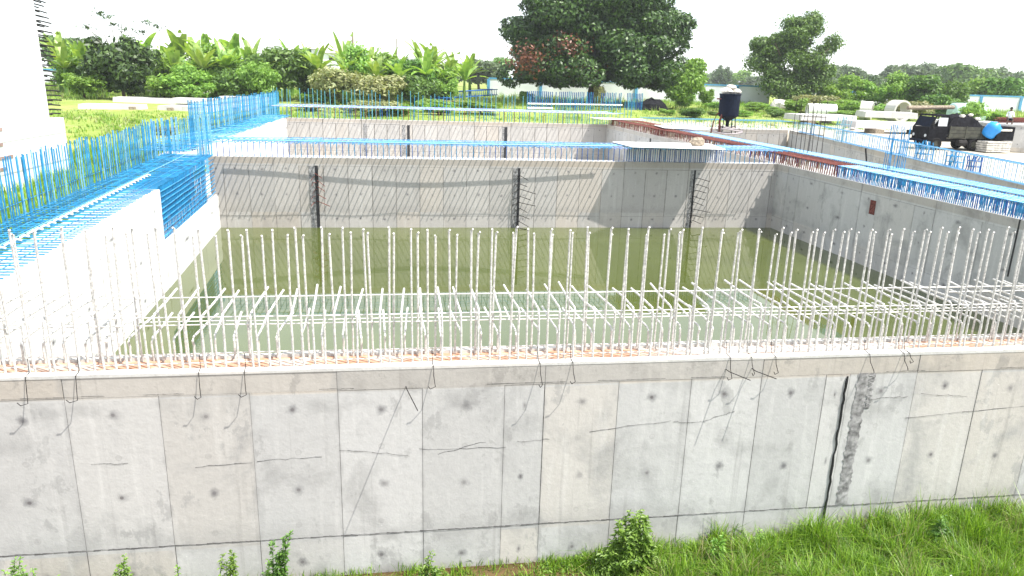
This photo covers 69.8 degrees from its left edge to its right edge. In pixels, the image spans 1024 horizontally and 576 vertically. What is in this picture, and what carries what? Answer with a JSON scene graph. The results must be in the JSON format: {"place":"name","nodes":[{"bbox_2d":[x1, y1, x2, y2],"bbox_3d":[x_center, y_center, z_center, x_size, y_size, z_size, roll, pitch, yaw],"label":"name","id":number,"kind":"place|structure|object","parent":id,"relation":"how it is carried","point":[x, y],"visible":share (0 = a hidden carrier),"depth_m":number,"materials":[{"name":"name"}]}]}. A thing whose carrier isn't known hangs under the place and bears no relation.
{"place":"outdoors","nodes":[
{"label":"outdoors","id":0,"kind":"place"},
{"bbox_2d":[288,155,604,159],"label":"basin floor","id":1,"kind":"structure","parent":0,"point":[448,157],"depth_m":72.71,"materials":[{"name":"concrete"}]},
{"bbox_2d":[208,136,787,229],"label":"concrete wall","id":2,"kind":"structure","parent":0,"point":[277,191],"depth_m":38.87,"materials":[{"name":"concrete"}]},
{"bbox_2d":[614,142,725,149],"bbox_3d":[8.657,-7.709,39.720,5.600,0.030,3.750,-1,16,-8],"label":"plywood sheet","id":3,"kind":"object","parent":2,"relation":"on","point":[665,145],"visible":1,"depth_m":39.43,"materials":[{"name":"white wood"}]},
{"bbox_2d":[625,146,723,161],"bbox_3d":[8.908,-7.301,40.107,5.600,0.780,0.090,-1,16,-8],"label":"corrugated sheet","id":4,"kind":"object","parent":2,"relation":"on","point":[647,153],"visible":0.55,"depth_m":40.09,"materials":[{"name":"blue paint"}]},
{"bbox_2d":[6,67,1023,575],"bbox_3d":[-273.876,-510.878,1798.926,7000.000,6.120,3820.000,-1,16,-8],"label":"ground","id":5,"kind":"structure","parent":0,"point":[152,107],"depth_m":76.18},
{"bbox_2d":[1,556,37,575],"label":"tall weed","id":6,"kind":"object","parent":5,"relation":"on","point":[13,570],"visible":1,"depth_m":9.91,"materials":[{"name":"green plant"}]},
{"bbox_2d":[0,0,69,191],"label":"concrete building","id":7,"kind":"structure","parent":5,"relation":"on","point":[27,123],"depth_m":34.63,"materials":[{"name":"concrete"}]},
{"bbox_2d":[39,31,63,91],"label":"banana plant","id":8,"kind":"object","parent":5,"relation":"on","point":[58,38],"visible":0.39,"depth_m":110.07,"materials":[{"name":"green plant"}]},
{"bbox_2d":[49,45,80,88],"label":"bush","id":9,"kind":"object","parent":5,"relation":"on","point":[58,78],"visible":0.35,"depth_m":105.67,"materials":[{"name":"green plant"}]},
{"bbox_2d":[47,40,86,94],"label":"banana plant","id":10,"kind":"object","parent":5,"relation":"on","point":[61,54],"visible":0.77,"depth_m":103.04,"materials":[{"name":"green plant"}]},
{"bbox_2d":[58,40,86,92],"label":"banana plant","id":11,"kind":"object","parent":5,"relation":"on","point":[80,50],"visible":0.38,"depth_m":103.37,"materials":[{"name":"green plant"}]},
{"bbox_2d":[59,72,107,97],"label":"bush","id":12,"kind":"object","parent":5,"relation":"on","point":[78,85],"visible":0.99,"depth_m":96.66,"materials":[{"name":"green plant"}]},
{"bbox_2d":[0,138,206,253],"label":"bank grass","id":13,"kind":"structure","parent":5,"relation":"on","point":[34,190],"depth_m":34.24,"materials":[{"name":"green plant"}]},
{"bbox_2d":[0,121,220,358],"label":"concrete wall","id":14,"kind":"structure","parent":5,"relation":"on","point":[165,199],"depth_m":21.70,"materials":[{"name":"concrete"}]},
{"bbox_2d":[75,34,164,96],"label":"bush","id":15,"kind":"object","parent":5,"relation":"on","point":[125,65],"visible":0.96,"depth_m":97.86,"materials":[{"name":"green plant"}]},
{"bbox_2d":[75,7,165,44],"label":"leggy tree","id":16,"kind":"object","parent":5,"relation":"on","point":[113,24],"visible":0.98,"depth_m":124.18,"materials":[{"name":"green plant"}]},
{"bbox_2d":[113,96,175,103],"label":"concrete slab","id":17,"kind":"structure","parent":5,"relation":"on","point":[157,100],"depth_m":95.51,"materials":[{"name":"concrete"}]},
{"bbox_2d":[136,45,172,94],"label":"banana plant","id":18,"kind":"object","parent":5,"relation":"on","point":[162,68],"visible":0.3,"depth_m":107.14,"materials":[{"name":"green plant"}]},
{"bbox_2d":[145,72,174,97],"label":"bush","id":19,"kind":"object","parent":5,"relation":"on","point":[156,88],"visible":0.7,"depth_m":97.02,"materials":[{"name":"green plant"}]},
{"bbox_2d":[136,114,212,177],"bbox_3d":[-16.970,-7.071,37.339,0.156,3.200,7.274,3,16,4],"label":"rebar row","id":20,"kind":"object","parent":5,"relation":"on","point":[192,133],"visible":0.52,"depth_m":37.67,"materials":[{"name":"blue paint"}]},
{"bbox_2d":[161,47,191,97],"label":"banana plant","id":21,"kind":"object","parent":5,"relation":"on","point":[174,57],"visible":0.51,"depth_m":105.38,"materials":[{"name":"green plant"}]},
{"bbox_2d":[157,29,200,57],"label":"banana plant","id":22,"kind":"object","parent":5,"relation":"on","point":[173,36],"visible":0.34,"depth_m":117.89,"materials":[{"name":"green plant"}]},
{"bbox_2d":[150,61,221,97],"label":"bush","id":23,"kind":"object","parent":5,"relation":"on","point":[182,78],"visible":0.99,"depth_m":96.96,"materials":[{"name":"green plant"}]},
{"bbox_2d":[170,41,232,97],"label":"banana plant","id":24,"kind":"object","parent":5,"relation":"on","point":[200,58],"visible":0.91,"depth_m":105.05,"materials":[{"name":"green plant"}]},
{"bbox_2d":[136,91,290,194],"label":"concrete wall","id":25,"kind":"structure","parent":5,"relation":"on","point":[270,123],"depth_m":55.15,"materials":[{"name":"concrete"}]},
{"bbox_2d":[185,38,241,95],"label":"banana plant","id":26,"kind":"object","parent":5,"relation":"on","point":[207,48],"visible":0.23,"depth_m":109.02,"materials":[{"name":"green plant"}]},
{"bbox_2d":[205,42,243,68],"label":"banana plant","id":27,"kind":"object","parent":5,"relation":"on","point":[226,59],"visible":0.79,"depth_m":107.66,"materials":[{"name":"green plant"}]},
{"bbox_2d":[217,549,238,575],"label":"tall weed","id":28,"kind":"object","parent":5,"relation":"on","point":[232,566],"visible":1,"depth_m":10.58,"materials":[{"name":"green plant"}]},
{"bbox_2d":[209,68,249,98],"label":"bush","id":29,"kind":"object","parent":5,"relation":"on","point":[229,85],"visible":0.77,"depth_m":100.27,"materials":[{"name":"green plant"}]},
{"bbox_2d":[219,33,241,56],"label":"banana plant","id":30,"kind":"object","parent":5,"relation":"on","point":[235,43],"visible":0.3,"depth_m":121.13,"materials":[{"name":"green plant"}]},
{"bbox_2d":[233,57,282,96],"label":"bush","id":31,"kind":"object","parent":5,"relation":"on","point":[256,76],"visible":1,"depth_m":100.88,"materials":[{"name":"green plant"}]},
{"bbox_2d":[238,46,308,96],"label":"bush","id":32,"kind":"object","parent":5,"relation":"on","point":[278,55],"visible":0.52,"depth_m":105.28,"materials":[{"name":"green plant"}]},
{"bbox_2d":[266,529,293,575],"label":"tall weed","id":33,"kind":"object","parent":5,"relation":"on","point":[281,558],"visible":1,"depth_m":10.60,"materials":[{"name":"green plant"}]},
{"bbox_2d":[287,50,322,95],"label":"bush","id":34,"kind":"object","parent":5,"relation":"on","point":[302,74],"visible":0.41,"depth_m":111.58,"materials":[{"name":"green plant"}]},
{"bbox_2d":[295,43,339,94],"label":"banana plant","id":35,"kind":"object","parent":5,"relation":"on","point":[315,60],"visible":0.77,"depth_m":107.98,"materials":[{"name":"green plant"}]},
{"bbox_2d":[306,65,358,104],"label":"bush","id":36,"kind":"object","parent":5,"relation":"on","point":[327,79],"visible":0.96,"depth_m":101.70,"materials":[{"name":"green plant"}]},
{"bbox_2d":[327,31,352,95],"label":"banana plant","id":37,"kind":"object","parent":5,"relation":"on","point":[341,47],"visible":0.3,"depth_m":121.60,"materials":[{"name":"green plant"}]},
{"bbox_2d":[336,41,370,98],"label":"bush","id":38,"kind":"object","parent":5,"relation":"on","point":[363,58],"visible":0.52,"depth_m":110.94,"materials":[{"name":"green plant"}]},
{"bbox_2d":[356,55,395,79],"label":"banana plant","id":39,"kind":"object","parent":5,"relation":"on","point":[376,69],"visible":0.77,"depth_m":109.11,"materials":[{"name":"green plant"}]},
{"bbox_2d":[344,72,409,101],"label":"bush","id":40,"kind":"object","parent":5,"relation":"on","point":[383,85],"visible":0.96,"depth_m":100.13,"materials":[{"name":"green plant"}]},
{"bbox_2d":[348,99,407,115],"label":"scrub clump","id":41,"kind":"object","parent":5,"relation":"on","point":[380,103],"visible":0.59,"depth_m":80.91,"materials":[{"name":"green plant"}]},
{"bbox_2d":[370,47,399,100],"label":"banana plant","id":42,"kind":"object","parent":5,"relation":"on","point":[385,56],"visible":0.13,"depth_m":114.81,"materials":[{"name":"green plant"}]},
{"bbox_2d":[379,54,415,102],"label":"banana plant","id":43,"kind":"object","parent":5,"relation":"on","point":[397,67],"visible":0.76,"depth_m":109.14,"materials":[{"name":"green plant"}]},
{"bbox_2d":[206,550,592,575],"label":"grass","id":44,"kind":"structure","parent":5,"relation":"on","point":[412,571],"depth_m":11.52,"materials":[{"name":"green plant"}]},
{"bbox_2d":[387,58,437,92],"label":"bush","id":45,"kind":"object","parent":5,"relation":"on","point":[408,64],"visible":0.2,"depth_m":112.44,"materials":[{"name":"green plant"}]},
{"bbox_2d":[398,74,444,106],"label":"bush","id":46,"kind":"object","parent":5,"relation":"on","point":[422,87],"visible":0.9,"depth_m":102.95,"materials":[{"name":"green plant"}]},
{"bbox_2d":[411,47,447,82],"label":"banana plant","id":47,"kind":"object","parent":5,"relation":"on","point":[426,60],"visible":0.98,"depth_m":111.73,"materials":[{"name":"green plant"}]},
{"bbox_2d":[416,550,448,575],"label":"tall weed","id":48,"kind":"object","parent":5,"relation":"on","point":[434,571],"visible":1,"depth_m":11.12,"materials":[{"name":"green plant"}]},
{"bbox_2d":[271,104,617,158],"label":"concrete wall","id":49,"kind":"structure","parent":5,"relation":"on","point":[398,130],"depth_m":72.41,"materials":[{"name":"concrete"}]},
{"bbox_2d":[431,62,457,85],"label":"bush","id":50,"kind":"object","parent":5,"relation":"on","point":[444,75],"visible":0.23,"depth_m":116.93,"materials":[{"name":"green plant"}]},
{"bbox_2d":[435,77,458,99],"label":"bush","id":51,"kind":"object","parent":5,"relation":"on","point":[451,87],"visible":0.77,"depth_m":104.68,"materials":[{"name":"green plant"}]},
{"bbox_2d":[273,87,631,123],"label":"rebar fence","id":52,"kind":"object","parent":5,"relation":"on","point":[450,106],"visible":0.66,"depth_m":75.72,"materials":[{"name":"metal"}]},
{"bbox_2d":[441,58,487,100],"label":"banana plant","id":53,"kind":"object","parent":5,"relation":"on","point":[465,71],"visible":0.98,"depth_m":113.25,"materials":[{"name":"green plant"}]},
{"bbox_2d":[457,59,500,88],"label":"tree","id":54,"kind":"object","parent":5,"relation":"on","point":[491,69],"visible":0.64,"depth_m":246.65,"materials":[{"name":"green plant"}]},
{"bbox_2d":[455,101,502,113],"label":"scrub clump","id":55,"kind":"object","parent":5,"relation":"on","point":[466,104],"visible":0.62,"depth_m":92.49,"materials":[{"name":"green plant"}]},
{"bbox_2d":[0,226,1023,575],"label":"concrete wall","id":56,"kind":"structure","parent":5,"relation":"on","point":[344,460],"depth_m":11.22,"materials":[{"name":"concrete"}]},
{"bbox_2d":[526,91,621,109],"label":"rebar screen","id":57,"kind":"object","parent":5,"relation":"on","point":[559,104],"visible":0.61,"depth_m":109.27,"materials":[{"name":"blue paint"}]},
{"bbox_2d":[496,0,708,103],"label":"broad tree","id":58,"kind":"object","parent":5,"relation":"on","point":[590,45],"visible":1,"depth_m":117.44,"materials":[{"name":"green plant"}]},
{"bbox_2d":[590,509,661,575],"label":"tall weed","id":59,"kind":"object","parent":5,"relation":"on","point":[628,550],"visible":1,"depth_m":11.33,"materials":[{"name":"green plant"}]},
{"bbox_2d":[487,77,769,103],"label":"boundary wall","id":60,"kind":"structure","parent":5,"relation":"on","point":[749,92],"depth_m":147.95,"materials":[{"name":"white paint"}]},
{"bbox_2d":[639,97,667,110],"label":"rubble mound","id":61,"kind":"object","parent":5,"relation":"on","point":[650,103],"visible":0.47,"depth_m":115.69,"materials":[{"name":"stone"}]},
{"bbox_2d":[704,532,726,562],"bbox_3d":[3.249,4.156,11.654,0.366,0.568,0.237,-1,16,-8],"label":"tall weed","id":62,"kind":"object","parent":5,"relation":"on","point":[721,548],"visible":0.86,"depth_m":11.64,"materials":[{"name":"green plant"}]},
{"bbox_2d":[641,117,791,155],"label":"concrete wall","id":63,"kind":"structure","parent":5,"relation":"on","point":[773,137],"depth_m":74.11,"materials":[{"name":"concrete"}]},
{"bbox_2d":[417,483,1023,575],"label":"grass","id":64,"kind":"structure","parent":5,"relation":"on","point":[868,563],"depth_m":11.75,"materials":[{"name":"green plant"}]},
{"bbox_2d":[711,65,733,84],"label":"tree","id":65,"kind":"object","parent":5,"relation":"on","point":[721,74],"visible":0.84,"depth_m":422.64,"materials":[{"name":"green plant"}]},
{"bbox_2d":[710,93,742,134],"bbox_3d":[17.123,-13.746,57.964,2.647,3.094,1.947,-1,16,-8],"label":"concrete hopper","id":66,"kind":"object","parent":5,"relation":"on","point":[729,106],"visible":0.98,"depth_m":57.40,"materials":[{"name":"blue paint"}]},
{"bbox_2d":[730,68,755,86],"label":"tree","id":67,"kind":"object","parent":5,"relation":"on","point":[739,77],"visible":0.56,"depth_m":464.20,"materials":[{"name":"green plant"}]},
{"bbox_2d":[742,9,846,100],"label":"airy tree","id":68,"kind":"object","parent":5,"relation":"on","point":[792,42],"visible":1,"depth_m":141.14,"materials":[{"name":"green plant"}]},
{"bbox_2d":[783,98,810,110],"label":"shrub","id":69,"kind":"object","parent":5,"relation":"on","point":[790,105],"visible":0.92,"depth_m":119.30,"materials":[{"name":"green plant"}]},
{"bbox_2d":[605,119,1023,329],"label":"concrete wall","id":70,"kind":"structure","parent":5,"relation":"on","point":[810,197],"depth_m":31.96,"materials":[{"name":"concrete"}]},
{"bbox_2d":[791,98,827,153],"bbox_3d":[16.833,-9.199,41.493,0.952,2.971,1.923,-1,16,-8],"label":"rebar cluster","id":71,"kind":"object","parent":70,"relation":"on","point":[805,134],"visible":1,"depth_m":41.32,"materials":[{"name":"metal"}]},
{"bbox_2d":[883,124,910,168],"bbox_3d":[17.898,-6.553,34.068,0.766,2.025,0.770,-1,16,-8],"label":"rebar cluster","id":72,"kind":"object","parent":70,"relation":"on","point":[891,149],"visible":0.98,"depth_m":34.08,"materials":[{"name":"blue paint"}]},
{"bbox_2d":[791,94,843,103],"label":"shrub","id":73,"kind":"object","parent":5,"relation":"on","point":[815,99],"visible":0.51,"depth_m":120.79,"materials":[{"name":"green plant"}]},
{"bbox_2d":[805,103,837,113],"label":"concrete ring","id":74,"kind":"object","parent":5,"relation":"on","point":[831,108],"visible":0.52,"depth_m":112.13,"materials":[{"name":"concrete"}]},
{"bbox_2d":[816,85,852,99],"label":"shrub","id":75,"kind":"object","parent":5,"relation":"on","point":[831,91],"visible":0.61,"depth_m":140.04,"materials":[{"name":"green plant"}]},
{"bbox_2d":[826,72,876,102],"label":"shrub","id":76,"kind":"object","parent":5,"relation":"on","point":[853,83],"visible":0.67,"depth_m":142.74,"materials":[{"name":"green plant"}]},
{"bbox_2d":[836,63,866,76],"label":"tree","id":77,"kind":"object","parent":5,"relation":"on","point":[855,70],"visible":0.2,"depth_m":336.63,"materials":[{"name":"green plant"}]},
{"bbox_2d":[861,80,889,106],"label":"shrub","id":78,"kind":"object","parent":5,"relation":"on","point":[881,95],"visible":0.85,"depth_m":141.21,"materials":[{"name":"green plant"}]},
{"bbox_2d":[855,110,917,118],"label":"concrete slab","id":79,"kind":"structure","parent":5,"relation":"on","point":[888,114],"depth_m":99.10,"materials":[{"name":"concrete"}]},
{"bbox_2d":[880,70,912,103],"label":"shrub","id":80,"kind":"object","parent":5,"relation":"on","point":[896,86],"visible":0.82,"depth_m":139.21,"materials":[{"name":"green plant"}]},
{"bbox_2d":[884,100,911,121],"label":"concrete ring","id":81,"kind":"object","parent":5,"relation":"on","point":[891,106],"visible":0.67,"depth_m":106.44,"materials":[{"name":"concrete"}]},
{"bbox_2d":[878,63,931,81],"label":"tree","id":82,"kind":"object","parent":5,"relation":"on","point":[909,70],"visible":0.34,"depth_m":342.23,"materials":[{"name":"green plant"}]},
{"bbox_2d":[788,122,1023,204],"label":"concrete wall","id":83,"kind":"structure","parent":5,"relation":"on","point":[846,149],"depth_m":48.61,"materials":[{"name":"concrete"}]},
{"bbox_2d":[890,74,944,101],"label":"shrub","id":84,"kind":"object","parent":5,"relation":"on","point":[927,84],"visible":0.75,"depth_m":136.99,"materials":[{"name":"green plant"}]},
{"bbox_2d":[816,92,1023,111],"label":"boundary wall","id":85,"kind":"structure","parent":5,"relation":"on","point":[1002,102],"depth_m":153.05,"materials":[{"name":"white paint"}]},
{"bbox_2d":[928,515,951,545],"bbox_3d":[7.002,3.947,11.970,0.412,0.631,0.225,-1,16,-8],"label":"tall weed","id":86,"kind":"object","parent":5,"relation":"on","point":[938,531],"visible":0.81,"depth_m":11.93,"materials":[{"name":"green plant"}]},
{"bbox_2d":[920,94,964,116],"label":"shrub","id":87,"kind":"object","parent":5,"relation":"on","point":[936,99],"visible":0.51,"depth_m":116.71,"materials":[{"name":"green plant"}]},
{"bbox_2d":[909,113,989,150],"bbox_3d":[35.529,-12.505,58.872,5.920,2.740,2.550,0,16,-6],"label":"flatbed truck","id":88,"kind":"object","parent":5,"relation":"on","point":[925,130],"visible":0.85,"depth_m":58.03,"materials":[{"name":"black metal"}]},
{"bbox_2d":[933,113,984,134],"bbox_3d":[36.120,-13.148,58.898,3.600,1.797,2.100,0,16,-6],"label":"tarpaulin","id":89,"kind":"object","parent":88,"relation":"on","point":[956,120],"visible":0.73,"depth_m":57.97,"materials":[{"name":"fabric"}]},
{"bbox_2d":[982,121,1001,138],"bbox_3d":[37.818,-12.446,57.799,1.140,1.290,1.128,14,39,-23],"label":"water drum","id":90,"kind":"object","parent":88,"relation":"on","point":[991,130],"visible":1,"depth_m":57.44,"materials":[{"name":"blue plastic"}]},
{"bbox_2d":[938,80,970,102],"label":"shrub","id":91,"kind":"object","parent":5,"relation":"on","point":[956,90],"visible":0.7,"depth_m":135.02,"materials":[{"name":"green plant"}]},
{"bbox_2d":[934,62,1004,86],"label":"tree","id":92,"kind":"object","parent":5,"relation":"on","point":[959,72],"visible":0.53,"depth_m":315.18,"materials":[{"name":"green plant"}]},
{"bbox_2d":[953,100,991,120],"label":"shrub","id":93,"kind":"object","parent":5,"relation":"on","point":[976,109],"visible":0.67,"depth_m":94.11,"materials":[{"name":"green plant"}]},
{"bbox_2d":[968,76,1000,94],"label":"shrub","id":94,"kind":"object","parent":5,"relation":"on","point":[974,84],"visible":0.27,"depth_m":162.41,"materials":[{"name":"green plant"}]},
{"bbox_2d":[972,77,1011,95],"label":"shrub","id":95,"kind":"object","parent":5,"relation":"on","point":[991,84],"visible":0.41,"depth_m":159.64,"materials":[{"name":"green plant"}]},
{"bbox_2d":[975,140,1011,151],"bbox_3d":[38.039,-11.201,57.992,2.157,0.815,1.200,-1,16,-8],"label":"board stack","id":96,"kind":"object","parent":5,"relation":"on","point":[993,146],"visible":0.98,"depth_m":57.49,"materials":[{"name":"wood"}]},
{"bbox_2d":[988,126,1015,140],"bbox_3d":[38.644,-12.219,57.986,1.500,1.050,1.030,-1,16,-8],"label":"generator box","id":97,"kind":"object","parent":96,"relation":"on","point":[1006,133],"visible":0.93,"depth_m":57.55,"materials":[{"name":"metal"}]},
{"bbox_2d":[979,121,1023,151],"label":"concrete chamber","id":98,"kind":"object","parent":5,"relation":"on","point":[1017,145],"visible":0.27,"depth_m":58.50,"materials":[{"name":"white concrete"}]},
{"bbox_2d":[1000,77,1023,95],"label":"shrub","id":99,"kind":"object","parent":5,"relation":"on","point":[1016,88],"visible":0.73,"depth_m":156.29,"materials":[{"name":"green plant"}]},
{"bbox_2d":[33,0,1023,77],"label":"sky","id":100,"kind":"structure","parent":0,"point":[878,34],"materials":[{"name":"white"}]},
{"bbox_2d":[45,82,1023,177],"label":"meadow grass","id":101,"kind":"structure","parent":0,"point":[137,120],"depth_m":94.00,"materials":[{"name":"green plant"}]},
{"bbox_2d":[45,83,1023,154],"bbox_3d":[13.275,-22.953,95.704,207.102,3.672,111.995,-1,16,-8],"label":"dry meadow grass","id":102,"kind":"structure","parent":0,"point":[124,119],"depth_m":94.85,"materials":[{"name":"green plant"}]},
{"bbox_2d":[116,228,1021,354],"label":"water","id":103,"kind":"structure","parent":0,"point":[598,252],"depth_m":28.79,"materials":[{"name":"green liquid"}]},
{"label":"wood bearer","id":104,"kind":"object","parent":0,"visible":0},
{"bbox_2d":[78,103,147,109],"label":"concrete slab","id":105,"kind":"structure","parent":104,"relation":"on","point":[108,106],"depth_m":80.17,"materials":[{"name":"concrete"}]},
{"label":"wood bearer","id":106,"kind":"object","parent":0,"visible":0},
{"bbox_2d":[784,113,856,120],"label":"concrete slab","id":107,"kind":"structure","parent":106,"relation":"on","point":[832,117],"depth_m":94.53,"materials":[{"name":"concrete"}]},
{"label":"wood bearer","id":108,"kind":"object","parent":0,"visible":0},
{"bbox_2d":[840,120,918,129],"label":"concrete slab","id":109,"kind":"structure","parent":108,"relation":"on","point":[874,124],"depth_m":78.26,"materials":[{"name":"white concrete"}]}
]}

